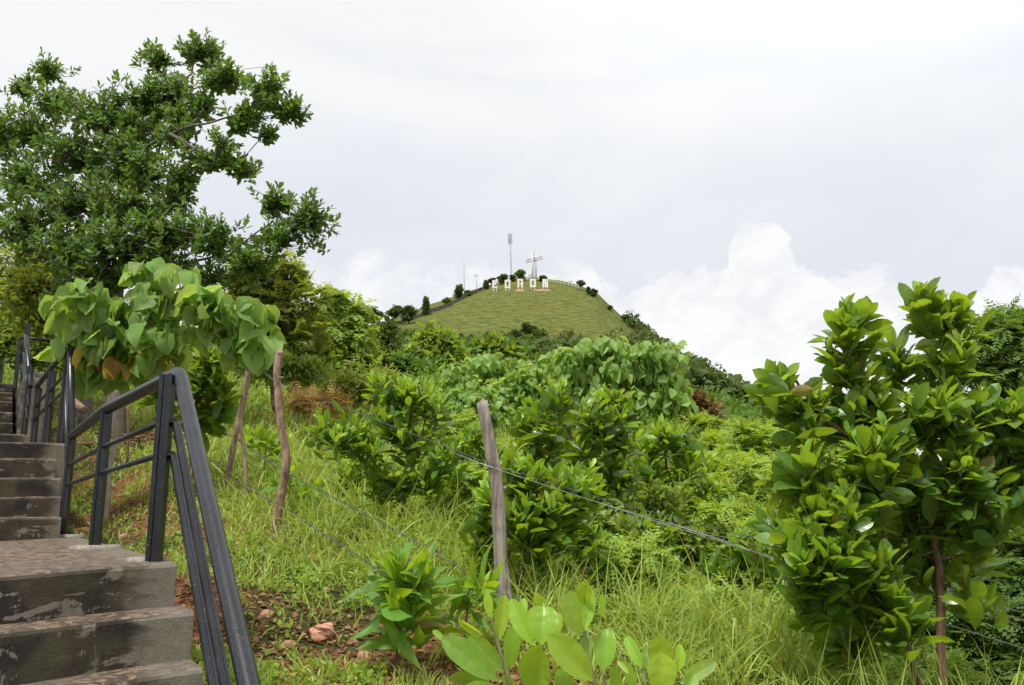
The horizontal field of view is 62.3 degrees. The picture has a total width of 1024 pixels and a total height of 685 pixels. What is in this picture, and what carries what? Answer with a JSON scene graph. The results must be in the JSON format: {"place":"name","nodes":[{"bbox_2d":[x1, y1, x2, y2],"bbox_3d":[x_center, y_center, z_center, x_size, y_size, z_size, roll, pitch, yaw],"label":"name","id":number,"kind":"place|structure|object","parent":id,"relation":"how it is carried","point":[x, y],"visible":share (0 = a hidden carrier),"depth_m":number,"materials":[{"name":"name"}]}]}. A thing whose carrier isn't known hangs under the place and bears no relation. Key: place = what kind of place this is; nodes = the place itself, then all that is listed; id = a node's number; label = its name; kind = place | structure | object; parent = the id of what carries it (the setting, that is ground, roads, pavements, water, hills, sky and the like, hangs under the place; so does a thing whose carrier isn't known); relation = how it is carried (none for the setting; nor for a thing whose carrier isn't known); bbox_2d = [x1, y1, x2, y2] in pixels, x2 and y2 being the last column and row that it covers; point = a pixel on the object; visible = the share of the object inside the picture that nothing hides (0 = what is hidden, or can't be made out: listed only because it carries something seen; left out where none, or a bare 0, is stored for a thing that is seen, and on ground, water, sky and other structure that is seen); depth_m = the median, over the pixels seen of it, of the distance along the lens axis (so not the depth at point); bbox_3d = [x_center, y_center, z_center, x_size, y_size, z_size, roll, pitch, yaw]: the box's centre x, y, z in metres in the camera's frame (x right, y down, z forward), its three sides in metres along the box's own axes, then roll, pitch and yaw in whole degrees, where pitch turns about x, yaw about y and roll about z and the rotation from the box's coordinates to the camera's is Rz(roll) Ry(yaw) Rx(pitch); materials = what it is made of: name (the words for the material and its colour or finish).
{"place":"outdoors","nodes":[
{"label":"outdoors","id":0,"kind":"place"},
{"bbox_2d":[3,277,957,684],"bbox_3d":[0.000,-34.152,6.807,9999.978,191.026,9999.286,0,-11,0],"label":"ground","id":1,"kind":"structure","parent":0,"point":[557,307],"depth_m":8.88,"materials":[{"name":"plant"}]},
{"bbox_2d":[0,238,48,382],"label":"thin tree","id":2,"kind":"object","parent":1,"relation":"on","point":[5,254],"visible":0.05,"depth_m":17.34,"materials":[{"name":"green plant"}]},
{"bbox_2d":[0,293,62,386],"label":"round shrub","id":3,"kind":"object","parent":1,"relation":"on","point":[6,350],"visible":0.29,"depth_m":16.04,"materials":[{"name":"green plant"}]},
{"bbox_2d":[0,247,97,424],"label":"broadleaf tree","id":4,"kind":"object","parent":1,"relation":"on","point":[17,282],"visible":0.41,"depth_m":15.09,"materials":[{"name":"green plant"}]},
{"bbox_2d":[0,372,202,684],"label":"concrete staircase","id":5,"kind":"structure","parent":1,"relation":"on","point":[75,609],"depth_m":3.83,"materials":[{"name":"concrete"}]},
{"bbox_2d":[19,324,33,434],"bbox_3d":[-6.837,0.486,11.904,0.089,1.790,1.935,7,-13,-33],"label":"stair railing","id":6,"kind":"object","parent":5,"relation":"on","point":[27,370],"visible":0.93,"depth_m":11.35,"materials":[{"name":"metal"}]},
{"bbox_2d":[12,336,51,412],"bbox_3d":[-7.328,0.486,12.937,0.486,1.143,0.054,7,-13,-33],"label":"stair railing","id":7,"kind":"object","parent":5,"relation":"on","point":[17,362],"visible":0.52,"depth_m":12.86,"materials":[{"name":"metal"}]},
{"bbox_2d":[30,343,75,456],"bbox_3d":[-4.986,0.875,9.133,0.092,1.410,4.137,7,-13,-33],"label":"stair railing","id":8,"kind":"object","parent":5,"relation":"on","point":[66,425],"visible":0.88,"depth_m":8.27,"materials":[{"name":"metal"}]},
{"bbox_2d":[60,367,260,684],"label":"stair railing","id":9,"kind":"object","parent":5,"relation":"on","point":[166,385],"visible":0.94,"depth_m":4.00,"materials":[{"name":"metal"}]},
{"bbox_2d":[126,407,129,461],"bbox_3d":[-4.761,1.186,10.461,0.099,0.787,0.036,0,-11,0],"label":"stake","id":10,"kind":"object","parent":1,"relation":"on","point":[128,431],"visible":0.77,"depth_m":10.46,"materials":[{"name":"brown wood"}]},
{"bbox_2d":[76,431,184,448],"bbox_3d":[-5.347,1.407,11.957,1.478,0.317,0.748,0,-11,0],"label":"brush heap","id":11,"kind":"object","parent":1,"relation":"on","point":[139,437],"visible":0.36,"depth_m":11.77,"materials":[{"name":"brown plant"}]},
{"bbox_2d":[32,257,285,520],"bbox_3d":[-3.465,0.447,8.178,2.523,2.624,0.930,-1,-11,5],"label":"leaved sapling","id":12,"kind":"object","parent":1,"relation":"on","point":[98,328],"visible":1,"depth_m":8.17,"materials":[{"name":"green plant"}]},
{"bbox_2d":[0,27,341,440],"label":"broadleaf tree","id":13,"kind":"object","parent":1,"relation":"on","point":[134,174],"visible":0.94,"depth_m":13.02,"materials":[{"name":"green plant"}]},
{"bbox_2d":[116,344,244,478],"bbox_3d":[-3.766,0.718,9.635,1.841,1.742,1.010,0,-11,0],"label":"acacia sapling","id":14,"kind":"object","parent":1,"relation":"on","point":[215,408],"visible":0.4,"depth_m":9.51,"materials":[{"name":"green plant"}]},
{"bbox_2d":[221,370,250,490],"bbox_3d":[-2.895,0.878,8.905,0.264,1.663,0.075,0,-11,0],"label":"fence post","id":15,"kind":"object","parent":1,"relation":"on","point":[232,451],"visible":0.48,"depth_m":8.86,"materials":[{"name":"brown wood"}]},
{"bbox_2d":[238,394,248,504],"bbox_3d":[-2.569,1.091,8.127,0.158,1.194,0.049,0,-11,0],"label":"fence post","id":16,"kind":"object","parent":1,"relation":"on","point":[244,457],"visible":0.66,"depth_m":8.13,"materials":[{"name":"brown wood"}]},
{"bbox_2d":[241,420,291,482],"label":"young acacia","id":17,"kind":"object","parent":1,"relation":"on","point":[263,440],"visible":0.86,"depth_m":9.13,"materials":[{"name":"green plant"}]},
{"bbox_2d":[210,246,340,428],"bbox_3d":[-4.397,-0.076,15.326,2.654,3.597,1.852,0,-11,0],"label":"feathery tree","id":18,"kind":"object","parent":1,"relation":"on","point":[283,292],"visible":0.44,"depth_m":15.07,"materials":[{"name":"green plant"}]},
{"bbox_2d":[271,349,290,538],"bbox_3d":[-1.896,0.851,6.921,0.176,1.631,0.072,0,-11,0],"label":"fence post","id":19,"kind":"object","parent":1,"relation":"on","point":[286,462],"visible":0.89,"depth_m":6.91,"materials":[{"name":"brown wood"}]},
{"bbox_2d":[183,436,518,660],"bbox_3d":[-2.005,1.430,7.222,0.337,1.807,7.555,8,-13,-35],"label":"barbed wire","id":20,"kind":"object","parent":19,"relation":"attached to","point":[311,525],"visible":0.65,"depth_m":6.14,"materials":[{"name":"metal"}]},
{"bbox_2d":[221,430,679,684],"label":"barbed wire","id":21,"kind":"object","parent":19,"relation":"attached to","point":[438,554],"visible":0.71,"depth_m":5.80,"materials":[{"name":"metal"}]},
{"bbox_2d":[210,344,1023,606],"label":"barbed wire","id":22,"kind":"object","parent":19,"relation":"attached to","point":[633,507],"visible":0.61,"depth_m":5.01,"materials":[{"name":"metal"}]},
{"bbox_2d":[236,346,342,435],"bbox_3d":[-3.503,0.846,13.061,1.734,1.659,0.864,0,-11,0],"label":"round shrub","id":23,"kind":"object","parent":1,"relation":"on","point":[302,367],"visible":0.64,"depth_m":13.05,"materials":[{"name":"green plant"}]},
{"bbox_2d":[262,464,327,513],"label":"young acacia","id":24,"kind":"object","parent":1,"relation":"on","point":[275,484],"visible":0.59,"depth_m":7.47,"materials":[{"name":"green plant"}]},
{"bbox_2d":[255,328,337,417],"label":"round shrub","id":25,"kind":"object","parent":1,"relation":"on","point":[324,356],"visible":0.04,"depth_m":15.54,"materials":[{"name":"green plant"}]},
{"bbox_2d":[270,376,361,456],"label":"dry fern","id":26,"kind":"object","parent":1,"relation":"on","point":[310,404],"visible":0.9,"depth_m":11.46,"materials":[{"name":"brown plant"}]},
{"bbox_2d":[309,622,334,642],"bbox_3d":[-1.031,1.575,4.586,0.129,0.102,0.195,-8,-13,-19],"label":"rock","id":27,"kind":"object","parent":1,"relation":"on","point":[323,632],"visible":0.96,"depth_m":4.51,"materials":[{"name":"stone"}]},
{"bbox_2d":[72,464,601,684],"bbox_3d":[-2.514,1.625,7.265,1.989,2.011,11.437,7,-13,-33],"label":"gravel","id":28,"kind":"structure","parent":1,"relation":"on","point":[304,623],"depth_m":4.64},
{"bbox_2d":[281,282,394,408],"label":"vine covered tree","id":29,"kind":"object","parent":1,"relation":"on","point":[352,331],"visible":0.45,"depth_m":17.00,"materials":[{"name":"green plant"}]},
{"bbox_2d":[291,355,402,422],"bbox_3d":[-2.697,0.927,14.055,1.824,1.580,1.144,-4,-11,21],"label":"round shrub","id":30,"kind":"object","parent":1,"relation":"on","point":[350,378],"visible":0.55,"depth_m":13.97,"materials":[{"name":"green plant"}]},
{"bbox_2d":[329,453,392,510],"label":"acacia sapling","id":31,"kind":"object","parent":1,"relation":"on","point":[354,470],"visible":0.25,"depth_m":8.23,"materials":[{"name":"green plant"}]},
{"bbox_2d":[349,337,390,365],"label":"leafy tree","id":32,"kind":"object","parent":1,"relation":"on","point":[385,359],"visible":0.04,"depth_m":30.23,"materials":[{"name":"green plant"}]},
{"bbox_2d":[369,314,404,356],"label":"leafy tree","id":33,"kind":"object","parent":1,"relation":"on","point":[388,338],"visible":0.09,"depth_m":52.32,"materials":[{"name":"green plant"}]},
{"bbox_2d":[304,365,471,526],"bbox_3d":[-1.017,0.899,6.861,1.338,1.525,0.650,4,-11,-18],"label":"acacia sapling","id":34,"kind":"object","parent":1,"relation":"on","point":[391,395],"visible":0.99,"depth_m":6.86,"materials":[{"name":"green plant"}]},
{"bbox_2d":[384,304,402,318],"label":"hill tree","id":35,"kind":"object","parent":1,"relation":"on","point":[392,312],"visible":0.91,"depth_m":359.63,"materials":[{"name":"green plant"}]},
{"bbox_2d":[342,537,470,677],"bbox_3d":[-0.505,1.302,4.148,0.550,0.734,0.572,-5,-12,24],"label":"young acacia","id":36,"kind":"object","parent":1,"relation":"on","point":[406,601],"visible":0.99,"depth_m":4.08,"materials":[{"name":"green plant"}]},
{"bbox_2d":[384,348,429,383],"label":"leafy tree","id":37,"kind":"object","parent":1,"relation":"on","point":[403,362],"visible":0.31,"depth_m":30.02,"materials":[{"name":"green plant"}]},
{"bbox_2d":[396,333,418,354],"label":"leafy tree","id":38,"kind":"object","parent":1,"relation":"on","point":[411,339],"visible":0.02,"depth_m":36.27,"materials":[{"name":"green plant"}]},
{"bbox_2d":[397,305,418,323],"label":"hill tree","id":39,"kind":"object","parent":1,"relation":"on","point":[407,312],"visible":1,"depth_m":351.41,"materials":[{"name":"green plant"}]},
{"bbox_2d":[53,433,797,684],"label":"leaf litter","id":40,"kind":"object","parent":1,"relation":"on","point":[328,642],"visible":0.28,"depth_m":4.53,"materials":[{"name":"plant"}]},
{"bbox_2d":[420,296,430,314],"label":"hill tree","id":41,"kind":"object","parent":1,"relation":"on","point":[426,306],"visible":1,"depth_m":371.17,"materials":[{"name":"green plant"}]},
{"bbox_2d":[406,318,474,375],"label":"leafy tree","id":42,"kind":"object","parent":1,"relation":"on","point":[432,341],"visible":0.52,"depth_m":33.99,"materials":[{"name":"green plant"}]},
{"bbox_2d":[394,284,488,323],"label":"ridge wall","id":43,"kind":"structure","parent":1,"relation":"on","point":[438,308],"depth_m":389.33,"materials":[{"name":"concrete"}]},
{"bbox_2d":[414,458,489,526],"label":"feathery bush","id":44,"kind":"object","parent":1,"relation":"on","point":[474,472],"visible":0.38,"depth_m":7.37,"materials":[{"name":"green plant"}]},
{"bbox_2d":[412,381,505,432],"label":"leaved shrub","id":45,"kind":"object","parent":1,"relation":"on","point":[459,399],"visible":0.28,"depth_m":13.94,"materials":[{"name":"green plant"}]},
{"bbox_2d":[452,284,466,298],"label":"hill tree","id":46,"kind":"object","parent":1,"relation":"on","point":[458,292],"visible":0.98,"depth_m":412.30,"materials":[{"name":"green plant"}]},
{"bbox_2d":[420,407,501,467],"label":"feathery bush","id":47,"kind":"object","parent":1,"relation":"on","point":[456,429],"visible":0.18,"depth_m":9.89,"materials":[{"name":"green plant"}]},
{"bbox_2d":[460,339,481,356],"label":"leafy tree","id":48,"kind":"object","parent":1,"relation":"on","point":[467,344],"visible":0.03,"depth_m":38.29,"materials":[{"name":"green plant"}]},
{"bbox_2d":[436,540,509,637],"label":"young acacia","id":49,"kind":"object","parent":1,"relation":"on","point":[468,587],"visible":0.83,"depth_m":4.43,"materials":[{"name":"green plant"}]},
{"bbox_2d":[445,420,506,473],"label":"acacia sapling","id":50,"kind":"object","parent":1,"relation":"on","point":[476,443],"visible":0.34,"depth_m":9.41,"materials":[{"name":"green plant"}]},
{"bbox_2d":[423,352,533,394],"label":"leaved shrub","id":51,"kind":"object","parent":1,"relation":"on","point":[490,366],"visible":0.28,"depth_m":16.87,"materials":[{"name":"green plant"}]},
{"bbox_2d":[477,399,512,628],"bbox_3d":[-0.097,1.044,5.043,0.241,1.423,0.098,0,-11,0],"label":"fence post","id":52,"kind":"object","parent":1,"relation":"on","point":[499,529],"visible":0.79,"depth_m":5.03,"materials":[{"name":"grey wood"}]},
{"bbox_2d":[455,453,1023,612],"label":"fence wire","id":53,"kind":"object","parent":52,"relation":"attached to","point":[635,513],"visible":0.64,"depth_m":4.99,"materials":[{"name":"metal"}]},
{"bbox_2d":[597,502,1022,619],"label":"fence wire","id":54,"kind":"object","parent":52,"relation":"attached to","point":[724,542],"visible":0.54,"depth_m":4.93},
{"bbox_2d":[665,522,1022,647],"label":"barbed wire","id":55,"kind":"object","parent":52,"relation":"attached to","point":[781,562],"visible":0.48,"depth_m":4.91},
{"bbox_2d":[461,329,536,361],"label":"leafy tree","id":56,"kind":"object","parent":1,"relation":"on","point":[492,340],"visible":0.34,"depth_m":40.08,"materials":[{"name":"green plant"}]},
{"bbox_2d":[15,321,1005,503],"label":"distant scrub","id":57,"kind":"object","parent":1,"relation":"on","point":[737,408],"visible":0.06,"depth_m":37.25,"materials":[{"name":"plant"}]},
{"bbox_2d":[2,357,1023,522],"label":"undergrowth","id":58,"kind":"object","parent":1,"relation":"on","point":[8,375],"visible":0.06,"depth_m":19.32,"materials":[{"name":"green plant"}]},
{"bbox_2d":[519,322,537,333],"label":"hill tree","id":59,"kind":"object","parent":1,"relation":"on","point":[527,328],"visible":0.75,"depth_m":319.36,"materials":[{"name":"green plant"}]},
{"bbox_2d":[511,336,546,362],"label":"leafy tree","id":60,"kind":"object","parent":1,"relation":"on","point":[519,343],"visible":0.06,"depth_m":44.39,"materials":[{"name":"green plant"}]},
{"bbox_2d":[468,362,590,441],"bbox_3d":[0.494,1.257,15.005,2.564,1.783,1.421,0,-11,0],"label":"leaved shrub","id":61,"kind":"object","parent":1,"relation":"on","point":[512,390],"visible":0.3,"depth_m":14.83,"materials":[{"name":"green plant"}]},
{"bbox_2d":[44,371,1023,684],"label":"grass","id":62,"kind":"structure","parent":1,"relation":"on","point":[780,651],"depth_m":5.40,"materials":[{"name":"plant"}]},
{"bbox_2d":[457,442,610,599],"bbox_3d":[0.140,1.200,5.550,1.006,1.110,0.800,0,-11,0],"label":"acacia sapling","id":63,"kind":"object","parent":1,"relation":"on","point":[542,519],"visible":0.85,"depth_m":5.47,"materials":[{"name":"green plant"}]},
{"bbox_2d":[526,251,542,281],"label":"cross","id":64,"kind":"object","parent":1,"relation":"on","point":[535,258],"visible":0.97,"depth_m":445.64,"materials":[{"name":"white paint"}]},
{"bbox_2d":[505,395,568,465],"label":"acacia sapling","id":65,"kind":"object","parent":1,"relation":"on","point":[528,402],"visible":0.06,"depth_m":10.48,"materials":[{"name":"green plant"}]},
{"bbox_2d":[52,420,1023,684],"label":"weeds","id":66,"kind":"object","parent":1,"relation":"on","point":[366,674],"visible":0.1,"depth_m":5.14,"materials":[{"name":"green plant"}]},
{"bbox_2d":[532,328,549,343],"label":"hill tree","id":67,"kind":"object","parent":1,"relation":"on","point":[538,333],"visible":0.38,"depth_m":308.13,"materials":[{"name":"green plant"}]},
{"bbox_2d":[433,579,715,684],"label":"acacia sapling","id":68,"kind":"object","parent":1,"relation":"on","point":[477,658],"visible":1,"depth_m":2.20,"materials":[{"name":"green plant"}]},
{"bbox_2d":[504,374,656,523],"bbox_3d":[0.691,1.237,7.474,1.531,1.952,0.710,0,-11,0],"label":"acacia sapling","id":69,"kind":"object","parent":1,"relation":"on","point":[535,426],"visible":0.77,"depth_m":7.47,"materials":[{"name":"green plant"}]},
{"bbox_2d":[547,516,616,585],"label":"acacia sapling","id":70,"kind":"object","parent":1,"relation":"on","point":[594,537],"visible":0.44,"depth_m":6.14,"materials":[{"name":"green plant"}]},
{"bbox_2d":[368,310,823,424],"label":"woodland","id":71,"kind":"object","parent":1,"relation":"on","point":[699,372],"visible":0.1,"depth_m":61.08,"materials":[{"name":"plant"}]},
{"bbox_2d":[538,335,698,494],"bbox_3d":[1.362,1.103,11.013,2.064,2.448,0.998,0,-11,0],"label":"leaved tree","id":72,"kind":"object","parent":1,"relation":"on","point":[645,369],"visible":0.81,"depth_m":10.90,"materials":[{"name":"green plant"}]},
{"bbox_2d":[575,508,665,583],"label":"sapling","id":73,"kind":"object","parent":1,"relation":"on","point":[624,528],"visible":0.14,"depth_m":6.39,"materials":[{"name":"green plant"}]},
{"bbox_2d":[572,523,706,626],"bbox_3d":[0.854,1.668,5.727,0.918,0.874,0.754,-7,-13,31],"label":"feathery bush","id":74,"kind":"object","parent":1,"relation":"on","point":[623,547],"visible":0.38,"depth_m":5.70,"materials":[{"name":"green plant"}]},
{"bbox_2d":[614,501,685,584],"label":"acacia sapling","id":75,"kind":"object","parent":1,"relation":"on","point":[646,524],"visible":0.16,"depth_m":6.60,"materials":[{"name":"green plant"}]},
{"bbox_2d":[608,473,713,570],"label":"sapling","id":76,"kind":"object","parent":1,"relation":"on","point":[661,499],"visible":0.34,"depth_m":7.20,"materials":[{"name":"green plant"}]},
{"bbox_2d":[629,413,730,533],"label":"acacia sapling","id":77,"kind":"object","parent":1,"relation":"on","point":[681,445],"visible":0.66,"depth_m":8.06,"materials":[{"name":"green plant"}]},
{"bbox_2d":[647,467,739,553],"bbox_3d":[1.794,1.813,8.871,1.131,1.088,0.990,0,-11,0],"label":"feathery bush","id":78,"kind":"object","parent":1,"relation":"on","point":[694,510],"visible":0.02,"depth_m":8.76,"materials":[{"name":"green plant"}]},
{"bbox_2d":[612,579,780,655],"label":"tall grass","id":79,"kind":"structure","parent":1,"relation":"on","point":[706,630],"depth_m":4.37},
{"bbox_2d":[664,409,730,467],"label":"feathery bush","id":80,"kind":"object","parent":1,"relation":"on","point":[700,421],"visible":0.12,"depth_m":16.83,"materials":[{"name":"green plant"}]},
{"bbox_2d":[678,386,717,423],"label":"russet shrub","id":81,"kind":"object","parent":1,"relation":"on","point":[700,402],"visible":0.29,"depth_m":23.86,"materials":[{"name":"brown plant"}]},
{"bbox_2d":[669,422,735,466],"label":"feathery bush","id":82,"kind":"object","parent":1,"relation":"on","point":[711,438],"visible":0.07,"depth_m":12.88,"materials":[{"name":"green plant"}]},
{"bbox_2d":[669,448,738,491],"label":"feathery bush","id":83,"kind":"object","parent":1,"relation":"on","point":[707,453],"visible":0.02,"depth_m":9.80,"materials":[{"name":"green plant"}]},
{"bbox_2d":[680,391,728,427],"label":"russet shrub","id":84,"kind":"object","parent":1,"relation":"on","point":[719,406],"visible":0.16,"depth_m":23.82,"materials":[{"name":"brown plant"}]},
{"bbox_2d":[673,476,754,598],"bbox_3d":[1.700,1.732,7.463,1.030,1.094,0.943,6,-12,-28],"label":"feathery bush","id":85,"kind":"object","parent":1,"relation":"on","point":[710,510],"visible":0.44,"depth_m":7.31,"materials":[{"name":"green plant"}]},
{"bbox_2d":[693,452,745,485],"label":"acacia sapling","id":86,"kind":"object","parent":1,"relation":"on","point":[707,462],"visible":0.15,"depth_m":9.46,"materials":[{"name":"green plant"}]},
{"bbox_2d":[694,488,768,532],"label":"feathery bush","id":87,"kind":"object","parent":1,"relation":"on","point":[750,504],"visible":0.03,"depth_m":8.28,"materials":[{"name":"green plant"}]},
{"bbox_2d":[699,526,780,611],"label":"acacia sapling","id":88,"kind":"object","parent":1,"relation":"on","point":[714,565],"visible":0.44,"depth_m":6.16,"materials":[{"name":"green plant"}]},
{"bbox_2d":[688,449,793,518],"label":"feathery bush","id":89,"kind":"object","parent":1,"relation":"on","point":[745,468],"visible":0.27,"depth_m":8.60,"materials":[{"name":"green plant"}]},
{"bbox_2d":[709,502,789,604],"bbox_3d":[2.177,1.873,6.996,1.016,1.087,0.740,0,-11,0],"label":"feathery bush","id":90,"kind":"object","parent":1,"relation":"on","point":[740,523],"visible":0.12,"depth_m":7.03,"materials":[{"name":"green plant"}]},
{"bbox_2d":[706,415,797,489],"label":"feathery bush","id":91,"kind":"object","parent":1,"relation":"on","point":[747,438],"visible":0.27,"depth_m":11.88,"materials":[{"name":"green plant"}]},
{"bbox_2d":[728,500,790,604],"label":"acacia sapling","id":92,"kind":"object","parent":1,"relation":"on","point":[761,525],"visible":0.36,"depth_m":6.01,"materials":[{"name":"green plant"}]},
{"bbox_2d":[718,594,829,684],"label":"tall grass","id":93,"kind":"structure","parent":1,"relation":"on","point":[773,657],"depth_m":3.51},
{"bbox_2d":[757,445,821,472],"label":"feathery bush","id":94,"kind":"object","parent":1,"relation":"on","point":[773,457],"visible":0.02,"depth_m":10.94,"materials":[{"name":"green plant"}]},
{"bbox_2d":[782,438,848,476],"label":"feathery bush","id":95,"kind":"object","parent":1,"relation":"on","point":[838,449],"visible":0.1,"depth_m":10.75,"materials":[{"name":"green plant"}]},
{"bbox_2d":[741,277,1023,684],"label":"leafy bush","id":96,"kind":"object","parent":1,"relation":"on","point":[891,501],"visible":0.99,"depth_m":4.37,"materials":[{"name":"green plant"}]},
{"bbox_2d":[887,546,1007,676],"bbox_3d":[3.163,2.142,6.314,1.423,1.247,0.880,0,-11,0],"label":"feathery bush","id":97,"kind":"object","parent":1,"relation":"on","point":[932,633],"visible":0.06,"depth_m":6.16,"materials":[{"name":"green plant"}]},
{"bbox_2d":[907,501,1023,643],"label":"feathery bush","id":98,"kind":"object","parent":1,"relation":"on","point":[1015,532],"visible":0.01,"depth_m":6.69,"materials":[{"name":"green plant"}]},
{"bbox_2d":[923,294,1023,420],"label":"feathery tree","id":99,"kind":"object","parent":1,"relation":"on","point":[1000,358],"visible":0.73,"depth_m":10.94,"materials":[{"name":"green plant"}]},
{"bbox_2d":[931,588,1023,684],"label":"feathery bush","id":100,"kind":"object","parent":1,"relation":"on","point":[1012,632],"visible":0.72,"depth_m":5.44,"materials":[{"name":"green plant"}]},
{"bbox_2d":[971,526,1023,640],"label":"feathery bush","id":101,"kind":"object","parent":1,"relation":"on","point":[1013,586],"visible":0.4,"depth_m":6.24,"materials":[{"name":"green plant"}]},
{"bbox_2d":[0,0,1023,460],"label":"sky","id":102,"kind":"structure","parent":0,"point":[722,174],"materials":[{"name":"white"}]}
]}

